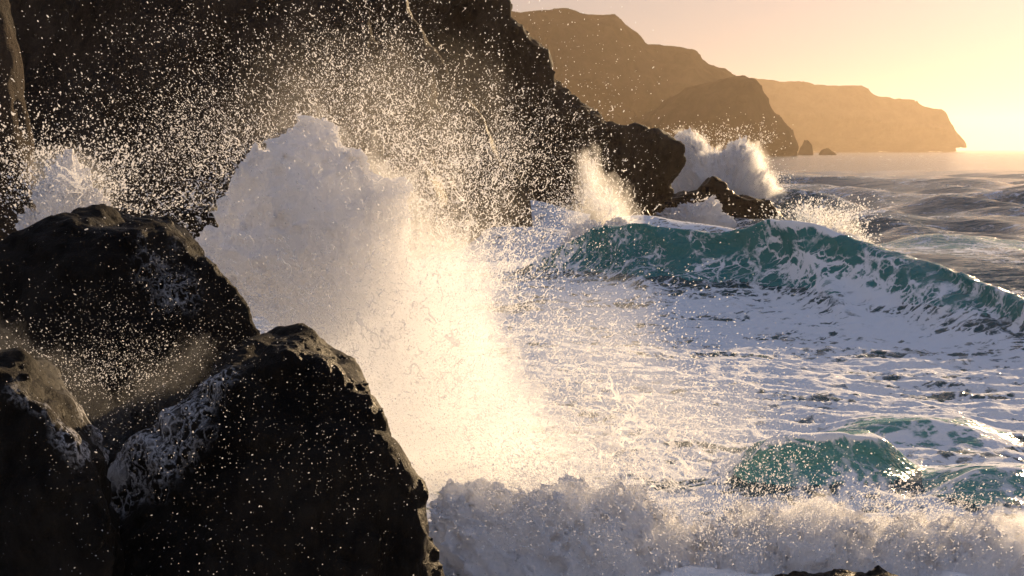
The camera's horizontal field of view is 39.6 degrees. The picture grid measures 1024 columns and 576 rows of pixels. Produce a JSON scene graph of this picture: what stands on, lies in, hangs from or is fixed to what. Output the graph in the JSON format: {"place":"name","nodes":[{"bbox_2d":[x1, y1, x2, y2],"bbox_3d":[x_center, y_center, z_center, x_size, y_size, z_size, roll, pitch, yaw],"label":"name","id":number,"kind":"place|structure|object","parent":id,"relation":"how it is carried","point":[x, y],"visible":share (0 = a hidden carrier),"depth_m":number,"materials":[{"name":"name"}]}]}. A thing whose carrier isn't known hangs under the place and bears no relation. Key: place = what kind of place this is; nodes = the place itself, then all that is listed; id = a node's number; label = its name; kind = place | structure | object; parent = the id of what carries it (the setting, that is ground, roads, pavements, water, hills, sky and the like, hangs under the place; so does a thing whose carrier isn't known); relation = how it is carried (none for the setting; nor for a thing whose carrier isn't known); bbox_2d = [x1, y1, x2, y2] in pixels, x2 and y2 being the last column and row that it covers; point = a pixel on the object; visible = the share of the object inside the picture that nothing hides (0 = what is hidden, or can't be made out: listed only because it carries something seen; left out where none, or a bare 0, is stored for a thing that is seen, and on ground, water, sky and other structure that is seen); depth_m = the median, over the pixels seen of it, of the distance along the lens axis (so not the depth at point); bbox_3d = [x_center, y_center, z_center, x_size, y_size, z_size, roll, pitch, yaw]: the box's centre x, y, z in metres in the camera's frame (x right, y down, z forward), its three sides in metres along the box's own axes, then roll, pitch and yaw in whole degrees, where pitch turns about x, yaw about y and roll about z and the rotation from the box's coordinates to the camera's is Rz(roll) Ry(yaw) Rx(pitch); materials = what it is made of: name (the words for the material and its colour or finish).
{"place":"outdoors","nodes":[
{"label":"outdoors","id":0,"kind":"place"},
{"bbox_2d":[0,0,35,240],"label":"cliff","id":1,"kind":"structure","parent":0,"point":[10,55],"depth_m":50.04,"materials":[{"name":"black stone"}]},
{"bbox_2d":[9,0,532,259],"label":"cliff","id":2,"kind":"structure","parent":0,"point":[119,14],"depth_m":91.37,"materials":[{"name":"black stone"}]},
{"bbox_2d":[408,0,685,216],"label":"cliff","id":3,"kind":"structure","parent":0,"point":[665,149],"depth_m":116.10,"materials":[{"name":"black stone"}]},
{"bbox_2d":[511,8,735,124],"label":"headland","id":4,"kind":"structure","parent":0,"point":[675,70],"depth_m":1583.21,"materials":[{"name":"brown stone"}]},
{"bbox_2d":[253,150,1023,575],"bbox_3d":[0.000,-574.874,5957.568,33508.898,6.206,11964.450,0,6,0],"label":"sea","id":5,"kind":"structure","parent":0,"point":[903,356],"depth_m":42.12,"materials":[{"name":"white liquid"}]},
{"bbox_2d":[0,347,124,575],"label":"boulder","id":6,"kind":"object","parent":5,"relation":"in","point":[37,528],"visible":1,"depth_m":12.59,"materials":[{"name":"black stone"}]},
{"bbox_2d":[0,305,336,421],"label":"spray","id":7,"kind":"object","parent":6,"relation":"on","point":[110,362],"visible":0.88,"depth_m":14.70,"materials":[{"name":"liquid"}]},
{"bbox_2d":[0,204,259,467],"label":"boulder","id":8,"kind":"object","parent":5,"relation":"in","point":[75,256],"visible":0.5,"depth_m":18.48,"materials":[{"name":"black stone"}]},
{"bbox_2d":[0,78,264,239],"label":"splash","id":9,"kind":"object","parent":5,"relation":"on","point":[76,168],"visible":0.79,"depth_m":23.74,"materials":[{"name":"white liquid"}]},
{"bbox_2d":[172,204,218,237],"bbox_3d":[-5.971,-0.061,27.217,1.580,3.084,1.557,0,6,0],"label":"boulder","id":10,"kind":"object","parent":5,"relation":"in","point":[203,215],"visible":0.07,"depth_m":26.41,"materials":[{"name":"black stone"}]},
{"bbox_2d":[107,323,444,575],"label":"boulder","id":11,"kind":"object","parent":5,"relation":"in","point":[277,541],"visible":0.93,"depth_m":13.87,"materials":[{"name":"black stone"}]},
{"bbox_2d":[0,0,905,575],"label":"splash","id":12,"kind":"object","parent":5,"relation":"on","point":[314,230],"visible":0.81,"depth_m":24.20,"materials":[{"name":"white liquid"}]},
{"bbox_2d":[529,118,659,246],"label":"splash","id":13,"kind":"object","parent":5,"relation":"on","point":[620,221],"visible":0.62,"depth_m":78.27,"materials":[{"name":"liquid"}]},
{"bbox_2d":[589,205,614,225],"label":"sea spray","id":14,"kind":"object","parent":5,"relation":"in","point":[594,217],"visible":0.13,"depth_m":81.09,"materials":[{"name":"white liquid"}]},
{"bbox_2d":[638,209,649,214],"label":"boulder","id":15,"kind":"object","parent":5,"relation":"in","point":[646,212],"visible":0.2,"depth_m":98.97,"materials":[{"name":"black stone"}]},
{"bbox_2d":[655,191,736,227],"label":"splash","id":16,"kind":"object","parent":5,"relation":"on","point":[704,211],"visible":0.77,"depth_m":118.71,"materials":[{"name":"liquid"}]},
{"bbox_2d":[399,339,1023,575],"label":"foam bank","id":17,"kind":"structure","parent":5,"relation":"on","point":[605,532],"depth_m":19.43,"materials":[{"name":"white liquid"}]},
{"bbox_2d":[652,176,782,218],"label":"boulder","id":18,"kind":"object","parent":5,"relation":"in","point":[717,187],"visible":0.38,"depth_m":123.64,"materials":[{"name":"black stone"}]},
{"bbox_2d":[660,107,795,208],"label":"splash","id":19,"kind":"object","parent":5,"relation":"on","point":[731,163],"visible":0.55,"depth_m":134.48,"materials":[{"name":"liquid"}]},
{"bbox_2d":[527,193,1023,323],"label":"breaking wave","id":20,"kind":"object","parent":5,"relation":"on","point":[813,256],"visible":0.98,"depth_m":54.33,"materials":[{"name":"teal liquid"}]},
{"bbox_2d":[798,140,812,154],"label":"sea rock","id":21,"kind":"object","parent":5,"relation":"in","point":[806,148],"visible":0.84,"depth_m":1485.30,"materials":[{"name":"brown stone"}]},
{"bbox_2d":[732,429,916,486],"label":"breaking wave","id":22,"kind":"object","parent":5,"relation":"on","point":[885,456],"visible":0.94,"depth_m":23.51,"materials":[{"name":"teal liquid"}]},
{"bbox_2d":[819,148,836,154],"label":"sea rock","id":23,"kind":"object","parent":5,"relation":"in","point":[827,151],"visible":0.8,"depth_m":1486.17,"materials":[{"name":"brown stone"}]},
{"bbox_2d":[775,565,897,575],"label":"boulder","id":24,"kind":"object","parent":5,"relation":"in","point":[877,570],"visible":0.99,"depth_m":18.59,"materials":[{"name":"black stone"}]},
{"bbox_2d":[838,411,1016,450],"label":"breaking wave","id":25,"kind":"object","parent":5,"relation":"on","point":[943,431],"visible":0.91,"depth_m":28.03,"materials":[{"name":"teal liquid"}]},
{"bbox_2d":[875,233,1023,249],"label":"breaking wave","id":26,"kind":"object","parent":5,"relation":"on","point":[945,241],"visible":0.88,"depth_m":80.10,"materials":[{"name":"white liquid"}]},
{"bbox_2d":[921,462,1023,506],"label":"breaking wave","id":27,"kind":"object","parent":5,"relation":"on","point":[1008,477],"visible":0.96,"depth_m":22.82,"materials":[{"name":"teal liquid"}]},
{"bbox_2d":[636,75,798,155],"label":"headland","id":28,"kind":"structure","parent":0,"point":[744,98],"depth_m":1273.72,"materials":[{"name":"brown stone"}]},
{"bbox_2d":[510,0,1023,149],"label":"sky","id":29,"kind":"structure","parent":0,"point":[964,59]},
{"bbox_2d":[754,78,966,151],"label":"headland","id":30,"kind":"structure","parent":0,"point":[847,118],"depth_m":3113.08,"materials":[{"name":"brown stone"}]}
]}

